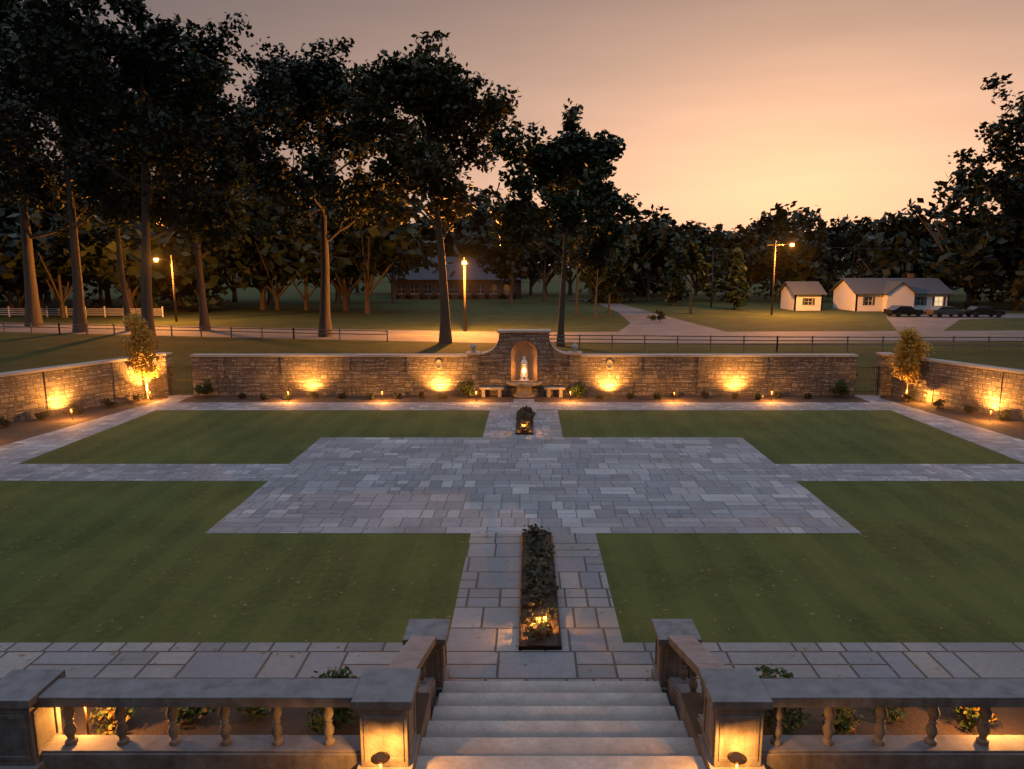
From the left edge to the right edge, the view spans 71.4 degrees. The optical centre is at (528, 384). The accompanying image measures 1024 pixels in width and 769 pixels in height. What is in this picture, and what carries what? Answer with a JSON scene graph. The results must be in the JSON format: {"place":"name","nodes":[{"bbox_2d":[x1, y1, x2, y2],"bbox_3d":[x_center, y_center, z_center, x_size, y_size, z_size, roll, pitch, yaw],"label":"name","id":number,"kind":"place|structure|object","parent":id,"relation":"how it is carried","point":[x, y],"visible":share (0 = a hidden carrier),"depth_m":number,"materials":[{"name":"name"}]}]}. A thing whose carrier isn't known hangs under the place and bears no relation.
{"place":"outdoors","nodes":[
{"label":"outdoors","id":0,"kind":"place"},
{"bbox_2d":[0,395,194,469],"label":"paved walkway","id":1,"kind":"structure","parent":0,"point":[14,453],"depth_m":26.90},
{"bbox_2d":[0,464,287,480],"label":"paved walkway","id":2,"kind":"structure","parent":0,"point":[148,472],"depth_m":22.07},
{"bbox_2d":[0,481,470,642],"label":"lawn","id":3,"kind":"structure","parent":0,"point":[370,602],"depth_m":14.86,"materials":[{"name":"green plant"}]},
{"bbox_2d":[19,410,489,463],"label":"lawn","id":4,"kind":"structure","parent":0,"point":[288,430],"depth_m":27.24,"materials":[{"name":"green plant"}]},
{"bbox_2d":[0,533,1023,705],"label":"walkway paving","id":5,"kind":"structure","parent":0,"point":[488,599],"depth_m":11.74,"materials":[{"name":"stone"}]},
{"bbox_2d":[519,532,561,649],"bbox_3d":[0.200,3.958,14.389,0.720,0.070,5.160,0,9,0],"label":"planter bed","id":6,"kind":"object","parent":5,"relation":"on","point":[551,642],"visible":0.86,"depth_m":13.03,"materials":[{"name":"brown soil"}]},
{"bbox_2d":[520,523,559,640],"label":"shrubs","id":7,"kind":"object","parent":6,"relation":"on","point":[534,571],"visible":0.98,"depth_m":13.75,"materials":[{"name":"green plant"}]},
{"bbox_2d":[0,267,1023,394],"bbox_3d":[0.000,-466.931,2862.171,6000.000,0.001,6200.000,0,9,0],"label":"ground","id":8,"kind":"structure","parent":0,"point":[21,350],"depth_m":80.02,"materials":[{"name":"green plant"}]},
{"bbox_2d":[0,191,64,311],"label":"tree","id":9,"kind":"object","parent":8,"relation":"on","point":[8,295],"visible":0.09,"depth_m":100.28,"materials":[{"name":"green plant"}]},
{"bbox_2d":[0,213,67,313],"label":"tree","id":10,"kind":"object","parent":8,"relation":"on","point":[8,224],"visible":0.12,"depth_m":92.27,"materials":[{"name":"green plant"}]},
{"bbox_2d":[0,0,136,326],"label":"tree","id":11,"kind":"object","parent":8,"relation":"on","point":[10,160],"visible":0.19,"depth_m":74.13,"materials":[{"name":"green plant"}]},
{"bbox_2d":[0,0,140,332],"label":"tree","id":12,"kind":"object","parent":8,"relation":"on","point":[36,188],"visible":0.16,"depth_m":66.22,"materials":[{"name":"green plant"}]},
{"bbox_2d":[0,206,168,317],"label":"tree","id":13,"kind":"object","parent":8,"relation":"on","point":[97,246],"visible":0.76,"depth_m":86.02,"materials":[{"name":"green plant"}]},
{"bbox_2d":[82,271,118,309],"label":"tree","id":14,"kind":"object","parent":8,"relation":"on","point":[100,301],"visible":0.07,"depth_m":105.40,"materials":[{"name":"green plant"}]},
{"bbox_2d":[54,54,157,330],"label":"tree","id":15,"kind":"object","parent":8,"relation":"on","point":[136,208],"visible":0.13,"depth_m":67.73,"materials":[{"name":"green plant"}]},
{"bbox_2d":[42,185,218,313],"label":"tree","id":16,"kind":"object","parent":8,"relation":"on","point":[188,261],"visible":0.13,"depth_m":95.46,"materials":[{"name":"green plant"}]},
{"bbox_2d":[107,218,169,310],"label":"tree","id":17,"kind":"object","parent":8,"relation":"on","point":[155,303],"visible":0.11,"depth_m":100.99,"materials":[{"name":"green plant"}]},
{"bbox_2d":[0,0,303,345],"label":"tree","id":18,"kind":"object","parent":8,"relation":"on","point":[150,61],"visible":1,"depth_m":51.40,"materials":[{"name":"green plant"}]},
{"bbox_2d":[154,352,173,395],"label":"stone pillar","id":19,"kind":"structure","parent":8,"relation":"on","point":[163,361],"depth_m":35.18,"materials":[{"name":"stone"}]},
{"bbox_2d":[128,220,219,307],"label":"tree","id":20,"kind":"object","parent":8,"relation":"on","point":[185,291],"visible":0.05,"depth_m":107.28,"materials":[{"name":"green plant"}]},
{"bbox_2d":[102,99,267,329],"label":"tree","id":21,"kind":"object","parent":8,"relation":"on","point":[228,172],"visible":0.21,"depth_m":69.13,"materials":[{"name":"green plant"}]},
{"bbox_2d":[0,322,387,341],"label":"fence","id":22,"kind":"object","parent":8,"relation":"on","point":[171,330],"visible":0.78,"depth_m":64.21,"materials":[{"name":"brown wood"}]},
{"bbox_2d":[152,234,245,296],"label":"tree","id":23,"kind":"object","parent":8,"relation":"on","point":[158,275],"visible":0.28,"depth_m":97.42,"materials":[{"name":"green plant"}]},
{"bbox_2d":[167,160,242,311],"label":"tree","id":24,"kind":"object","parent":8,"relation":"on","point":[184,251],"visible":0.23,"depth_m":99.10,"materials":[{"name":"green plant"}]},
{"bbox_2d":[203,206,300,309],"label":"tree","id":25,"kind":"object","parent":8,"relation":"on","point":[246,254],"visible":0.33,"depth_m":100.66,"materials":[{"name":"green plant"}]},
{"bbox_2d":[174,177,347,309],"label":"tree","id":26,"kind":"object","parent":8,"relation":"on","point":[251,199],"visible":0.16,"depth_m":98.76,"materials":[{"name":"green plant"}]},
{"bbox_2d":[253,202,364,309],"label":"tree","id":27,"kind":"object","parent":8,"relation":"on","point":[315,277],"visible":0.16,"depth_m":100.98,"materials":[{"name":"green plant"}]},
{"bbox_2d":[198,34,434,336],"bbox_3d":[-18.033,-16.864,61.907,21.141,25.920,17.876,0,9,0],"label":"tree","id":28,"kind":"object","parent":8,"relation":"on","point":[317,85],"visible":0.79,"depth_m":59.73,"materials":[{"name":"green plant"}]},
{"bbox_2d":[256,197,413,310],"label":"tree","id":29,"kind":"object","parent":8,"relation":"on","point":[306,266],"visible":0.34,"depth_m":96.46,"materials":[{"name":"green plant"}]},
{"bbox_2d":[300,185,458,313],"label":"tree","id":30,"kind":"object","parent":8,"relation":"on","point":[367,242],"visible":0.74,"depth_m":94.41,"materials":[{"name":"green plant"}]},
{"bbox_2d":[335,30,520,343],"bbox_3d":[-7.300,-15.636,57.441,13.728,24.934,17.856,0,9,0],"label":"tree","id":31,"kind":"object","parent":8,"relation":"on","point":[439,96],"visible":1,"depth_m":54.54,"materials":[{"name":"green plant"}]},
{"bbox_2d":[0,331,877,342],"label":"road shoulder","id":32,"kind":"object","parent":8,"relation":"on","point":[459,341],"visible":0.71,"depth_m":60.75},
{"bbox_2d":[389,257,522,298],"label":"house","id":33,"kind":"structure","parent":8,"relation":"on","point":[423,281],"depth_m":140.53,"materials":[{"name":"brown"}]},
{"bbox_2d":[415,186,500,255],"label":"tree","id":34,"kind":"object","parent":8,"relation":"on","point":[458,225],"visible":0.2,"depth_m":157.75,"materials":[{"name":"green plant"}]},
{"bbox_2d":[427,208,499,256],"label":"tree","id":35,"kind":"object","parent":8,"relation":"on","point":[477,221],"visible":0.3,"depth_m":156.65,"materials":[{"name":"green plant"}]},
{"bbox_2d":[451,185,512,293],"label":"tree","id":36,"kind":"object","parent":8,"relation":"on","point":[474,242],"visible":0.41,"depth_m":146.37,"materials":[{"name":"green plant"}]},
{"bbox_2d":[474,229,534,302],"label":"tree","id":37,"kind":"object","parent":8,"relation":"on","point":[511,267],"visible":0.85,"depth_m":121.70,"materials":[{"name":"green plant"}]},
{"bbox_2d":[0,619,1023,768],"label":"terrace balustrade","id":38,"kind":"object","parent":8,"relation":"on","point":[738,702],"depth_m":7.66,"materials":[{"name":"stone"}]},
{"bbox_2d":[0,322,1023,332],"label":"road shoulder","id":39,"kind":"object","parent":8,"relation":"on","point":[551,332],"visible":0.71,"depth_m":70.11},
{"bbox_2d":[484,223,567,294],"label":"tree","id":40,"kind":"object","parent":8,"relation":"on","point":[549,259],"visible":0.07,"depth_m":159.14,"materials":[{"name":"green plant"}]},
{"bbox_2d":[60,693,1023,768],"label":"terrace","id":41,"kind":"structure","parent":8,"relation":"on","point":[154,721],"depth_m":8.53,"materials":[{"name":"stone"}]},
{"bbox_2d":[88,707,135,734],"bbox_3d":[-4.931,3.950,8.438,0.520,0.344,0.619,4,10,23],"label":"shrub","id":42,"kind":"object","parent":41,"relation":"on","point":[108,713],"visible":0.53,"depth_m":8.39,"materials":[{"name":"green plant"}]},
{"bbox_2d":[167,707,216,726],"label":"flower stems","id":43,"kind":"object","parent":41,"relation":"on","point":[188,713],"visible":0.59,"depth_m":8.53,"materials":[{"name":"green plant"}]},
{"bbox_2d":[236,707,270,721],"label":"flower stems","id":44,"kind":"object","parent":41,"relation":"on","point":[257,712],"visible":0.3,"depth_m":8.59,"materials":[{"name":"green plant"}]},
{"bbox_2d":[306,666,360,734],"bbox_3d":[-2.262,3.730,8.496,0.767,0.755,0.945,0,9,0],"label":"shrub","id":45,"kind":"object","parent":41,"relation":"on","point":[342,714],"visible":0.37,"depth_m":8.25,"materials":[{"name":"green plant"}]},
{"bbox_2d":[755,663,811,734],"bbox_3d":[2.911,3.741,8.478,0.820,0.739,1.039,0,9,0],"label":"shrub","id":46,"kind":"object","parent":41,"relation":"on","point":[769,718],"visible":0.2,"depth_m":8.28,"materials":[{"name":"green plant"}]},
{"bbox_2d":[821,707,863,734],"bbox_3d":[3.663,3.915,8.401,0.563,0.425,0.388,-7,12,-37],"label":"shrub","id":47,"kind":"object","parent":41,"relation":"on","point":[843,720],"visible":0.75,"depth_m":8.33,"materials":[{"name":"green plant"}]},
{"bbox_2d":[952,707,998,729],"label":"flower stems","id":48,"kind":"object","parent":41,"relation":"on","point":[973,712],"visible":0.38,"depth_m":8.47,"materials":[{"name":"green plant"}]},
{"bbox_2d":[519,206,568,300],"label":"tree","id":49,"kind":"object","parent":8,"relation":"on","point":[554,243],"visible":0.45,"depth_m":129.96,"materials":[{"name":"green plant"}]},
{"bbox_2d":[418,681,699,755],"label":"stair steps","id":50,"kind":"structure","parent":8,"relation":"on","point":[554,718],"depth_m":9.02,"materials":[{"name":"stone"}]},
{"bbox_2d":[486,98,643,346],"bbox_3d":[2.585,-12.450,56.131,11.588,19.087,15.900,0,9,0],"label":"tree","id":51,"kind":"object","parent":8,"relation":"on","point":[557,166],"visible":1,"depth_m":53.44,"materials":[{"name":"green plant"}]},
{"bbox_2d":[552,218,602,314],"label":"tree","id":52,"kind":"object","parent":8,"relation":"on","point":[558,266],"visible":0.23,"depth_m":92.27,"materials":[{"name":"green plant"}]},
{"bbox_2d":[576,242,629,318],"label":"tree","id":53,"kind":"object","parent":8,"relation":"on","point":[607,284],"visible":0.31,"depth_m":87.49,"materials":[{"name":"green plant"}]},
{"bbox_2d":[569,224,656,302],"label":"tree","id":54,"kind":"object","parent":8,"relation":"on","point":[640,261],"visible":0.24,"depth_m":124.66,"materials":[{"name":"green plant"}]},
{"bbox_2d":[601,239,639,314],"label":"tree","id":55,"kind":"object","parent":8,"relation":"on","point":[623,281],"visible":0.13,"depth_m":93.27,"materials":[{"name":"green plant"}]},
{"bbox_2d":[622,265,665,296],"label":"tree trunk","id":56,"kind":"object","parent":8,"relation":"on","point":[638,289],"visible":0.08,"depth_m":153.01,"materials":[{"name":"green plant"}]},
{"bbox_2d":[630,203,678,228],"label":"tree","id":57,"kind":"object","parent":8,"relation":"on","point":[673,225],"visible":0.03,"depth_m":153.97,"materials":[{"name":"green plant"}]},
{"bbox_2d":[623,214,696,300],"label":"tree","id":58,"kind":"object","parent":8,"relation":"on","point":[661,242],"visible":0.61,"depth_m":125.73,"materials":[{"name":"green plant"}]},
{"bbox_2d":[654,235,689,304],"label":"spruce tree","id":59,"kind":"object","parent":8,"relation":"on","point":[667,288],"visible":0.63,"depth_m":115.57,"materials":[{"name":"green plant"}]},
{"bbox_2d":[641,220,730,298],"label":"tree","id":60,"kind":"object","parent":8,"relation":"on","point":[690,228],"visible":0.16,"depth_m":135.80,"materials":[{"name":"green plant"}]},
{"bbox_2d":[663,240,713,313],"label":"tree","id":61,"kind":"object","parent":8,"relation":"on","point":[694,254],"visible":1,"depth_m":94.89,"materials":[{"name":"green plant"}]},
{"bbox_2d":[701,224,729,301],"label":"tree","id":62,"kind":"object","parent":8,"relation":"on","point":[718,241],"visible":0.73,"depth_m":128.00,"materials":[{"name":"green plant"}]},
{"bbox_2d":[701,226,768,298],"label":"tree","id":63,"kind":"object","parent":8,"relation":"on","point":[744,244],"visible":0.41,"depth_m":130.94,"materials":[{"name":"green plant"}]},
{"bbox_2d":[717,248,752,309],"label":"spruce tree","id":64,"kind":"object","parent":8,"relation":"on","point":[735,276],"visible":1,"depth_m":104.05,"materials":[{"name":"green plant"}]},
{"bbox_2d":[753,203,801,301],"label":"tree","id":65,"kind":"object","parent":8,"relation":"on","point":[779,223],"visible":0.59,"depth_m":127.86,"materials":[{"name":"green plant"}]},
{"bbox_2d":[746,201,820,295],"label":"tree","id":66,"kind":"object","parent":8,"relation":"on","point":[802,222],"visible":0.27,"depth_m":149.20,"materials":[{"name":"green plant"}]},
{"bbox_2d":[549,334,1023,351],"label":"fence","id":67,"kind":"object","parent":8,"relation":"on","point":[811,344],"visible":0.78,"depth_m":53.78,"materials":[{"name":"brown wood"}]},
{"bbox_2d":[743,229,830,288],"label":"tree","id":68,"kind":"object","parent":8,"relation":"on","point":[802,258],"visible":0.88,"depth_m":126.08,"materials":[{"name":"green plant"}]},
{"bbox_2d":[793,227,850,281],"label":"tree","id":69,"kind":"object","parent":8,"relation":"on","point":[834,265],"visible":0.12,"depth_m":147.88,"materials":[{"name":"green plant"}]},
{"bbox_2d":[810,219,839,297],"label":"tree","id":70,"kind":"object","parent":8,"relation":"on","point":[822,239],"visible":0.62,"depth_m":129.15,"materials":[{"name":"green plant"}]},
{"bbox_2d":[806,214,887,277],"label":"tree","id":71,"kind":"object","parent":8,"relation":"on","point":[844,233],"visible":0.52,"depth_m":149.65,"materials":[{"name":"green plant"}]},
{"bbox_2d":[853,211,945,277],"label":"tree","id":72,"kind":"object","parent":8,"relation":"on","point":[912,231],"visible":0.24,"depth_m":123.63,"materials":[{"name":"green plant"}]},
{"bbox_2d":[845,198,954,277],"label":"tree","id":73,"kind":"object","parent":8,"relation":"on","point":[923,241],"visible":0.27,"depth_m":122.49,"materials":[{"name":"green plant"}]},
{"bbox_2d":[857,231,945,279],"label":"tree","id":74,"kind":"object","parent":8,"relation":"on","point":[891,260],"visible":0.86,"depth_m":116.56,"materials":[{"name":"green plant"}]},
{"bbox_2d":[886,314,1023,330],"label":"house drive","id":75,"kind":"structure","parent":8,"relation":"on","point":[929,323],"depth_m":84.38,"materials":[{"name":"concrete"}]},
{"bbox_2d":[883,305,923,316],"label":"car","id":76,"kind":"object","parent":75,"relation":"on","point":[898,310],"visible":1,"depth_m":90.37,"materials":[{"name":"black paint"}]},
{"bbox_2d":[924,306,965,316],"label":"car","id":77,"kind":"object","parent":75,"relation":"on","point":[939,311],"visible":1,"depth_m":89.44,"materials":[{"name":"grey paint"}]},
{"bbox_2d":[962,306,1004,317],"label":"car","id":78,"kind":"object","parent":75,"relation":"on","point":[975,311],"visible":0.99,"depth_m":89.05,"materials":[{"name":"black paint"}]},
{"bbox_2d":[911,172,1023,307],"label":"tree","id":79,"kind":"object","parent":8,"relation":"on","point":[970,268],"visible":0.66,"depth_m":106.00,"materials":[{"name":"green plant"}]},
{"bbox_2d":[925,248,1021,304],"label":"tree","id":80,"kind":"object","parent":8,"relation":"on","point":[946,282],"visible":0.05,"depth_m":118.73,"materials":[{"name":"green plant"}]},
{"bbox_2d":[932,72,1023,251],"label":"tree","id":81,"kind":"object","parent":8,"relation":"on","point":[1010,208],"visible":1,"depth_m":53.89,"materials":[{"name":"green plant"}]},
{"bbox_2d":[934,159,1023,309],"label":"tree","id":82,"kind":"object","parent":8,"relation":"on","point":[1016,285],"visible":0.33,"depth_m":105.72,"materials":[{"name":"green plant"}]},
{"bbox_2d":[0,395,1023,463],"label":"garden bed soil","id":83,"kind":"structure","parent":0,"point":[18,431],"depth_m":33.73,"materials":[{"name":"soil"}]},
{"bbox_2d":[0,354,157,424],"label":"side wall","id":84,"kind":"structure","parent":83,"relation":"on","point":[27,394],"depth_m":31.16,"materials":[{"name":"stone"}]},
{"bbox_2d":[119,313,160,398],"bbox_3d":[-18.462,-1.371,34.018,1.655,4.209,1.514,4,10,25],"label":"tree","id":85,"kind":"object","parent":83,"relation":"on","point":[140,346],"visible":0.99,"depth_m":33.72,"materials":[{"name":"green plant"}]},
{"bbox_2d":[190,354,467,395],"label":"back wall","id":86,"kind":"structure","parent":83,"relation":"on","point":[323,374],"depth_m":35.13,"materials":[{"name":"stone"}]},
{"bbox_2d":[466,343,480,395],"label":"stone pillar","id":87,"kind":"structure","parent":83,"relation":"on","point":[473,363],"depth_m":35.03,"materials":[{"name":"stone"}]},
{"bbox_2d":[0,398,1023,677],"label":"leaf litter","id":88,"kind":"object","parent":83,"relation":"on","point":[512,526],"visible":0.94,"depth_m":17.14,"materials":[{"name":"brown plant"}]},
{"bbox_2d":[499,333,548,395],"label":"wall","id":89,"kind":"structure","parent":83,"relation":"on","point":[514,348],"depth_m":34.98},
{"bbox_2d":[479,363,568,394],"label":"back wall","id":90,"kind":"structure","parent":83,"relation":"on","point":[489,374],"depth_m":35.16,"materials":[{"name":"stone"}]},
{"bbox_2d":[568,343,581,395],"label":"stone pillar","id":91,"kind":"structure","parent":83,"relation":"on","point":[574,367],"depth_m":35.02,"materials":[{"name":"stone"}]},
{"bbox_2d":[581,354,858,395],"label":"back wall","id":92,"kind":"structure","parent":83,"relation":"on","point":[724,374],"depth_m":35.13,"materials":[{"name":"stone"}]},
{"bbox_2d":[874,352,892,395],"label":"stone pillar","id":93,"kind":"structure","parent":83,"relation":"on","point":[885,377],"depth_m":35.17,"materials":[{"name":"stone"}]},
{"bbox_2d":[889,326,935,400],"bbox_3d":[18.022,-1.006,33.824,1.961,3.550,1.900,-9,13,-42],"label":"tree","id":94,"kind":"object","parent":83,"relation":"on","point":[911,351],"visible":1,"depth_m":33.37,"materials":[{"name":"green plant"}]},
{"bbox_2d":[891,355,1023,420],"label":"side wall","id":95,"kind":"structure","parent":83,"relation":"on","point":[980,387],"depth_m":31.59,"materials":[{"name":"stone"}]},
{"bbox_2d":[0,324,1023,342],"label":"road","id":96,"kind":"structure","parent":0,"point":[456,336],"depth_m":66.99,"materials":[{"name":"asphalt"}]},
{"bbox_2d":[0,0,1023,266],"label":"sky","id":97,"kind":"structure","parent":0,"point":[724,112],"materials":[{"name":"orange"}]},
{"bbox_2d":[158,402,888,436],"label":"path paving","id":98,"kind":"structure","parent":0,"point":[498,424],"depth_m":32.25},
{"bbox_2d":[516,410,532,434],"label":"planter soil","id":99,"kind":"structure","parent":98,"relation":"on","point":[530,430],"depth_m":27.58,"materials":[{"name":"soil"}]},
{"bbox_2d":[516,405,535,432],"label":"planter plants","id":100,"kind":"object","parent":99,"relation":"on","point":[523,413],"visible":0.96,"depth_m":28.84,"materials":[{"name":"green plant"}]},
{"bbox_2d":[506,381,541,397],"bbox_3d":[-0.200,0.267,34.668,1.760,0.760,0.880,0,9,0],"label":"fountain basin","id":101,"kind":"object","parent":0,"point":[524,390],"visible":1,"depth_m":34.73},
{"bbox_2d":[206,437,860,532],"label":"plaza paving","id":102,"kind":"structure","parent":0,"point":[342,491],"depth_m":20.29,"materials":[{"name":"stone"}]},
{"bbox_2d":[387,636,727,731],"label":"balustrade stairs","id":103,"kind":"structure","parent":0,"point":[695,654],"depth_m":9.69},
{"bbox_2d":[598,303,725,332],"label":"driveway","id":104,"kind":"structure","parent":0,"point":[637,319],"depth_m":79.93,"materials":[{"name":"concrete"}]},
{"bbox_2d":[558,410,1023,463],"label":"lawn","id":105,"kind":"structure","parent":0,"point":[806,440],"depth_m":27.41,"materials":[{"name":"green plant"}]},
{"bbox_2d":[777,281,826,310],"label":"white garage","id":106,"kind":"structure","parent":0,"point":[801,295],"depth_m":103.44,"materials":[{"name":"grey paint"}]},
{"bbox_2d":[596,481,1023,642],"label":"lawn","id":107,"kind":"structure","parent":0,"point":[922,598],"depth_m":14.81,"materials":[{"name":"green plant"}]},
{"bbox_2d":[829,273,953,310],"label":"white house","id":108,"kind":"structure","parent":0,"point":[868,294],"depth_m":101.89,"materials":[{"name":"grey paint"}]},
{"bbox_2d":[776,464,1023,480],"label":"stone path","id":109,"kind":"structure","parent":0,"point":[913,472],"depth_m":22.07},
{"bbox_2d":[854,395,1023,462],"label":"path paving","id":110,"kind":"structure","parent":0,"point":[985,438],"depth_m":27.72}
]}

